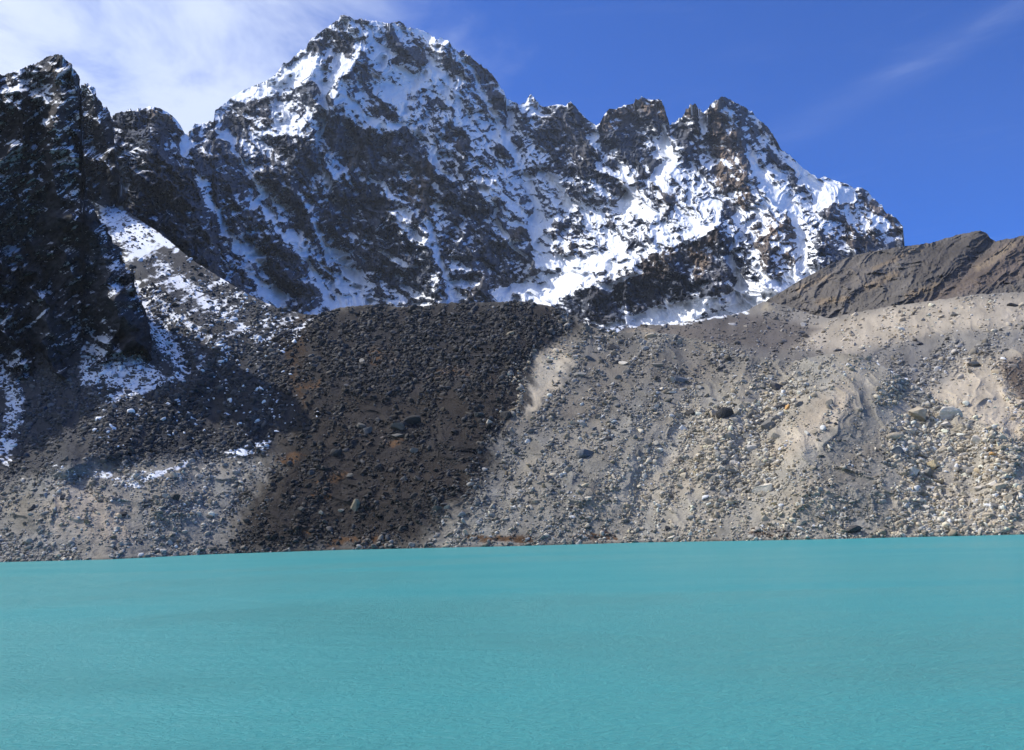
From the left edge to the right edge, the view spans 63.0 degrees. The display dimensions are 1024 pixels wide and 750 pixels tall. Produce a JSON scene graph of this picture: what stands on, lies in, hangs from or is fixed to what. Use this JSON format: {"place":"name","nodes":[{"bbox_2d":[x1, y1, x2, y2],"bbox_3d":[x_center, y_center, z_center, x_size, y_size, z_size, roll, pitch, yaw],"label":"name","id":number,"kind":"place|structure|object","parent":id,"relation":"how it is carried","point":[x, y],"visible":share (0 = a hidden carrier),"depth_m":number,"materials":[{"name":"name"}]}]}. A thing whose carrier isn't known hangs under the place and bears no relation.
{"place":"outdoors","nodes":[
{"label":"outdoors","id":0,"kind":"place"},
{"bbox_2d":[0,54,151,380],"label":"cliff","id":1,"kind":"structure","parent":0,"point":[67,281],"depth_m":452.74,"materials":[{"name":"black stone"}]},
{"bbox_2d":[81,83,126,210],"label":"cliff","id":2,"kind":"structure","parent":0,"point":[104,187],"depth_m":829.84,"materials":[{"name":"grey stone"}]},
{"bbox_2d":[111,15,904,329],"bbox_3d":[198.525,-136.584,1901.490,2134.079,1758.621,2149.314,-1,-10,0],"label":"mountain","id":3,"kind":"structure","parent":0,"point":[343,161],"depth_m":1664.87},
{"bbox_2d":[0,534,1023,749],"bbox_3d":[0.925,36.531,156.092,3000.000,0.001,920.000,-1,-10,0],"label":"lake","id":4,"kind":"structure","parent":0,"point":[907,643],"depth_m":64.12,"materials":[{"name":"liquid"}]},
{"bbox_2d":[0,199,1023,561],"bbox_3d":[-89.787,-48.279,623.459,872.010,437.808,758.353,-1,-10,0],"label":"moraine slope","id":5,"kind":"structure","parent":0,"point":[814,409],"depth_m":343.55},
{"bbox_2d":[27,504,36,510],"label":"boulder","id":6,"kind":"object","parent":5,"relation":"on","point":[33,506],"visible":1,"depth_m":281.95,"materials":[{"name":"grey stone"}]},
{"bbox_2d":[170,472,177,476],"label":"boulder","id":7,"kind":"object","parent":5,"relation":"on","point":[173,474],"visible":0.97,"depth_m":312.17,"materials":[{"name":"grey stone"}]},
{"bbox_2d":[171,493,179,500],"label":"boulder","id":8,"kind":"object","parent":5,"relation":"on","point":[175,496],"visible":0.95,"depth_m":297.42,"materials":[{"name":"grey stone"}]},
{"bbox_2d":[330,449,341,455],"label":"boulder","id":9,"kind":"object","parent":5,"relation":"on","point":[335,452],"visible":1,"depth_m":346.97,"materials":[{"name":"grey stone"}]},
{"bbox_2d":[351,382,358,387],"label":"boulder","id":10,"kind":"object","parent":5,"relation":"on","point":[355,384],"visible":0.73,"depth_m":414.89,"materials":[{"name":"grey stone"}]},
{"bbox_2d":[351,499,359,510],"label":"boulder","id":11,"kind":"object","parent":5,"relation":"on","point":[355,506],"visible":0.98,"depth_m":308.81,"materials":[{"name":"grey stone"}]},
{"bbox_2d":[357,423,365,427],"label":"boulder","id":12,"kind":"object","parent":5,"relation":"on","point":[360,425],"visible":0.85,"depth_m":371.30,"materials":[{"name":"grey stone"}]},
{"bbox_2d":[363,426,371,433],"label":"boulder","id":13,"kind":"object","parent":5,"relation":"on","point":[367,430],"visible":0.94,"depth_m":367.29,"materials":[{"name":"grey stone"}]},
{"bbox_2d":[391,423,404,429],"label":"boulder","id":14,"kind":"object","parent":5,"relation":"on","point":[400,426],"visible":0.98,"depth_m":368.63,"materials":[{"name":"grey stone"}]},
{"bbox_2d":[391,433,404,437],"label":"boulder","id":15,"kind":"object","parent":5,"relation":"on","point":[396,435],"visible":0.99,"depth_m":363.51,"materials":[{"name":"grey stone"}]},
{"bbox_2d":[403,415,420,424],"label":"boulder","id":16,"kind":"object","parent":5,"relation":"on","point":[413,419],"visible":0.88,"depth_m":374.24,"materials":[{"name":"grey stone"}]},
{"bbox_2d":[409,447,418,452],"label":"boulder","id":17,"kind":"object","parent":5,"relation":"on","point":[413,450],"visible":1,"depth_m":347.76,"materials":[{"name":"grey stone"}]},
{"bbox_2d":[432,505,441,510],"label":"boulder","id":18,"kind":"object","parent":5,"relation":"on","point":[435,507],"visible":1,"depth_m":303.72,"materials":[{"name":"grey stone"}]},
{"bbox_2d":[474,412,484,416],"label":"boulder","id":19,"kind":"object","parent":5,"relation":"on","point":[477,414],"visible":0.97,"depth_m":377.41,"materials":[{"name":"grey stone"}]},
{"bbox_2d":[500,411,511,418],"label":"boulder","id":20,"kind":"object","parent":5,"relation":"on","point":[506,414],"visible":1,"depth_m":378.89,"materials":[{"name":"grey stone"}]},
{"bbox_2d":[0,205,1023,561],"bbox_3d":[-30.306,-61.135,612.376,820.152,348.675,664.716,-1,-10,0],"label":"loose stones","id":21,"kind":"object","parent":5,"relation":"on","point":[508,341],"visible":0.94,"depth_m":359.94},
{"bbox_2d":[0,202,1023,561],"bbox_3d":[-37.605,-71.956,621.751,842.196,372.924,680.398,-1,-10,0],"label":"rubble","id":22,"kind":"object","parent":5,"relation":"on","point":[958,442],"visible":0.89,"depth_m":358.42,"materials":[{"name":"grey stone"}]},
{"bbox_2d":[574,372,585,375],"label":"boulder","id":23,"kind":"object","parent":5,"relation":"on","point":[580,373],"visible":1,"depth_m":425.20,"materials":[{"name":"grey stone"}]},
{"bbox_2d":[576,449,593,458],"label":"boulder","id":24,"kind":"object","parent":5,"relation":"on","point":[583,453],"visible":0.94,"depth_m":339.84,"materials":[{"name":"grey stone"}]},
{"bbox_2d":[584,355,594,359],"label":"boulder","id":25,"kind":"object","parent":5,"relation":"on","point":[588,357],"visible":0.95,"depth_m":446.27,"materials":[{"name":"grey stone"}]},
{"bbox_2d":[608,344,617,349],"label":"boulder","id":26,"kind":"object","parent":5,"relation":"on","point":[612,346],"visible":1,"depth_m":463.59,"materials":[{"name":"grey stone"}]},
{"bbox_2d":[618,361,628,364],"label":"boulder","id":27,"kind":"object","parent":5,"relation":"on","point":[622,362],"visible":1,"depth_m":441.01,"materials":[{"name":"white stone"}]},
{"bbox_2d":[636,449,644,456],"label":"boulder","id":28,"kind":"object","parent":5,"relation":"on","point":[639,453],"visible":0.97,"depth_m":340.12,"materials":[{"name":"grey stone"}]},
{"bbox_2d":[645,333,656,338],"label":"boulder","id":29,"kind":"object","parent":5,"relation":"on","point":[649,335],"visible":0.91,"depth_m":475.53,"materials":[{"name":"beige stone"}]},
{"bbox_2d":[652,363,663,366],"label":"boulder","id":30,"kind":"object","parent":5,"relation":"on","point":[657,364],"visible":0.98,"depth_m":430.04,"materials":[{"name":"grey stone"}]},
{"bbox_2d":[675,376,688,381],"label":"boulder","id":31,"kind":"object","parent":5,"relation":"on","point":[681,379],"visible":1,"depth_m":414.12,"materials":[{"name":"grey stone"}]},
{"bbox_2d":[685,409,694,414],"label":"boulder","id":32,"kind":"object","parent":5,"relation":"on","point":[689,411],"visible":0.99,"depth_m":380.38,"materials":[{"name":"grey stone"}]},
{"bbox_2d":[705,438,715,444],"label":"boulder","id":33,"kind":"object","parent":5,"relation":"on","point":[708,441],"visible":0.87,"depth_m":346.54,"materials":[{"name":"grey stone"}]},
{"bbox_2d":[709,410,715,416],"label":"boulder","id":34,"kind":"object","parent":5,"relation":"on","point":[712,413],"visible":0.53,"depth_m":374.89,"materials":[{"name":"beige stone"}]},
{"bbox_2d":[719,490,727,495],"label":"boulder","id":35,"kind":"object","parent":5,"relation":"on","point":[723,493],"visible":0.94,"depth_m":310.30,"materials":[{"name":"grey stone"}]},
{"bbox_2d":[716,407,733,418],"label":"boulder","id":36,"kind":"object","parent":5,"relation":"on","point":[723,412],"visible":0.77,"depth_m":367.45,"materials":[{"name":"grey stone"}]},
{"bbox_2d":[723,432,734,439],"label":"boulder","id":37,"kind":"object","parent":5,"relation":"on","point":[728,435],"visible":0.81,"depth_m":347.53,"materials":[{"name":"grey stone"}]},
{"bbox_2d":[728,460,737,464],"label":"boulder","id":38,"kind":"object","parent":5,"relation":"on","point":[733,462],"visible":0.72,"depth_m":332.12,"materials":[{"name":"white stone"}]},
{"bbox_2d":[746,445,756,450],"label":"boulder","id":39,"kind":"object","parent":5,"relation":"on","point":[749,447],"visible":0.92,"depth_m":341.32,"materials":[{"name":"grey stone"}]},
{"bbox_2d":[751,460,762,467],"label":"boulder","id":40,"kind":"object","parent":5,"relation":"on","point":[755,464],"visible":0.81,"depth_m":328.20,"materials":[{"name":"beige stone"}]},
{"bbox_2d":[752,483,771,493],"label":"boulder","id":41,"kind":"object","parent":5,"relation":"on","point":[763,487],"visible":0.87,"depth_m":307.32,"materials":[{"name":"grey stone"}]},
{"bbox_2d":[762,404,772,410],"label":"boulder","id":42,"kind":"object","parent":5,"relation":"on","point":[767,407],"visible":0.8,"depth_m":376.43,"materials":[{"name":"beige stone"}]},
{"bbox_2d":[761,419,775,429],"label":"boulder","id":43,"kind":"object","parent":5,"relation":"on","point":[766,424],"visible":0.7,"depth_m":356.81,"materials":[{"name":"grey stone"}]},
{"bbox_2d":[771,432,779,440],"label":"boulder","id":44,"kind":"object","parent":5,"relation":"on","point":[774,435],"visible":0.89,"depth_m":344.50,"materials":[{"name":"grey stone"}]},
{"bbox_2d":[769,415,781,420],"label":"boulder","id":45,"kind":"object","parent":5,"relation":"on","point":[773,418],"visible":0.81,"depth_m":361.51,"materials":[{"name":"grey stone"}]},
{"bbox_2d":[770,382,782,389],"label":"boulder","id":46,"kind":"object","parent":5,"relation":"on","point":[775,386],"visible":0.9,"depth_m":396.87,"materials":[{"name":"grey stone"}]},
{"bbox_2d":[774,403,784,409],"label":"boulder","id":47,"kind":"object","parent":5,"relation":"on","point":[780,405],"visible":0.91,"depth_m":372.68,"materials":[{"name":"grey stone"}]},
{"bbox_2d":[779,381,787,384],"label":"boulder","id":48,"kind":"object","parent":5,"relation":"on","point":[783,382],"visible":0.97,"depth_m":400.04,"materials":[{"name":"grey stone"}]},
{"bbox_2d":[794,401,802,406],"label":"boulder","id":49,"kind":"object","parent":5,"relation":"on","point":[799,403],"visible":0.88,"depth_m":367.20,"materials":[{"name":"grey stone"}]},
{"bbox_2d":[825,399,832,404],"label":"boulder","id":50,"kind":"object","parent":5,"relation":"on","point":[830,401],"visible":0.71,"depth_m":358.55,"materials":[{"name":"grey stone"}]},
{"bbox_2d":[846,525,861,531],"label":"boulder","id":51,"kind":"object","parent":5,"relation":"on","point":[854,528],"visible":0.98,"depth_m":276.94,"materials":[{"name":"grey stone"}]},
{"bbox_2d":[886,432,902,439],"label":"boulder","id":52,"kind":"object","parent":5,"relation":"on","point":[895,435],"visible":1,"depth_m":331.98,"materials":[{"name":"grey stone"}]},
{"bbox_2d":[892,446,903,454],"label":"boulder","id":53,"kind":"object","parent":5,"relation":"on","point":[898,450],"visible":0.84,"depth_m":321.01,"materials":[{"name":"grey stone"}]},
{"bbox_2d":[908,466,919,475],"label":"boulder","id":54,"kind":"object","parent":5,"relation":"on","point":[914,470],"visible":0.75,"depth_m":310.49,"materials":[{"name":"grey stone"}]},
{"bbox_2d":[908,406,926,421],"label":"boulder","id":55,"kind":"object","parent":5,"relation":"on","point":[919,413],"visible":0.83,"depth_m":358.79,"materials":[{"name":"beige stone"}]},
{"bbox_2d":[924,469,933,476],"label":"boulder","id":56,"kind":"object","parent":5,"relation":"on","point":[929,472],"visible":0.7,"depth_m":313.69,"materials":[{"name":"grey stone"}]},
{"bbox_2d":[927,459,938,469],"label":"boulder","id":57,"kind":"object","parent":5,"relation":"on","point":[933,464],"visible":0.98,"depth_m":321.76,"materials":[{"name":"beige stone"}]},
{"bbox_2d":[937,445,946,452],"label":"boulder","id":58,"kind":"object","parent":5,"relation":"on","point":[943,448],"visible":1,"depth_m":333.19,"materials":[{"name":"beige stone"}]},
{"bbox_2d":[941,421,951,426],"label":"boulder","id":59,"kind":"object","parent":5,"relation":"on","point":[945,423],"visible":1,"depth_m":352.31,"materials":[{"name":"beige stone"}]},
{"bbox_2d":[939,406,962,419],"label":"boulder","id":60,"kind":"object","parent":5,"relation":"on","point":[947,412],"visible":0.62,"depth_m":359.64,"materials":[{"name":"grey stone"}]},
{"bbox_2d":[951,423,965,431],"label":"boulder","id":61,"kind":"object","parent":5,"relation":"on","point":[957,427],"visible":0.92,"depth_m":347.79,"materials":[{"name":"beige stone"}]},
{"bbox_2d":[961,467,973,472],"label":"boulder","id":62,"kind":"object","parent":5,"relation":"on","point":[971,470],"visible":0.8,"depth_m":317.79,"materials":[{"name":"grey stone"}]},
{"bbox_2d":[970,435,980,444],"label":"boulder","id":63,"kind":"object","parent":5,"relation":"on","point":[975,439],"visible":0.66,"depth_m":333.28,"materials":[{"name":"grey stone"}]},
{"bbox_2d":[971,485,981,491],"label":"boulder","id":64,"kind":"object","parent":5,"relation":"on","point":[976,488],"visible":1,"depth_m":303.07,"materials":[{"name":"grey stone"}]},
{"bbox_2d":[982,512,993,517],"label":"boulder","id":65,"kind":"object","parent":5,"relation":"on","point":[985,514],"visible":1,"depth_m":282.29,"materials":[{"name":"beige stone"}]},
{"bbox_2d":[986,480,996,487],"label":"boulder","id":66,"kind":"object","parent":5,"relation":"on","point":[990,484],"visible":0.66,"depth_m":299.44,"materials":[{"name":"white stone"}]},
{"bbox_2d":[991,503,998,508],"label":"boulder","id":67,"kind":"object","parent":5,"relation":"on","point":[995,505],"visible":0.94,"depth_m":286.80,"materials":[{"name":"grey stone"}]},
{"bbox_2d":[993,483,1004,490],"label":"boulder","id":68,"kind":"object","parent":5,"relation":"on","point":[997,486],"visible":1,"depth_m":295.11,"materials":[{"name":"grey stone"}]},
{"bbox_2d":[994,445,1006,450],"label":"boulder","id":69,"kind":"object","parent":5,"relation":"on","point":[1002,448],"visible":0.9,"depth_m":322.40,"materials":[{"name":"beige stone"}]},
{"bbox_2d":[997,434,1006,439],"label":"boulder","id":70,"kind":"object","parent":5,"relation":"on","point":[1001,436],"visible":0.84,"depth_m":329.73,"materials":[{"name":"grey stone"}]},
{"bbox_2d":[1003,494,1013,500],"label":"boulder","id":71,"kind":"object","parent":5,"relation":"on","point":[1008,497],"visible":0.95,"depth_m":289.12,"materials":[{"name":"beige stone"}]},
{"bbox_2d":[0,0,1023,245],"label":"sky","id":72,"kind":"structure","parent":0,"point":[916,105],"materials":[{"name":"blue"}]},
{"bbox_2d":[607,292,1023,440],"bbox_3d":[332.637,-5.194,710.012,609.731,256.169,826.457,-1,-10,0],"label":"slope","id":73,"kind":"structure","parent":0,"point":[974,390],"depth_m":551.41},
{"bbox_2d":[967,361,980,366],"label":"boulder","id":74,"kind":"object","parent":73,"relation":"on","point":[973,363],"visible":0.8,"depth_m":462.14,"materials":[{"name":"grey stone"}]},
{"bbox_2d":[1006,303,1017,306],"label":"boulder","id":75,"kind":"object","parent":73,"relation":"on","point":[1011,304],"visible":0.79,"depth_m":572.71,"materials":[{"name":"grey stone"}]},
{"bbox_2d":[766,230,1023,317],"bbox_3d":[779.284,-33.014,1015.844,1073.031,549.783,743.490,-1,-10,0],"label":"hill","id":76,"kind":"structure","parent":0,"point":[971,263],"depth_m":965.05,"materials":[{"name":"grey stone"}]}
]}

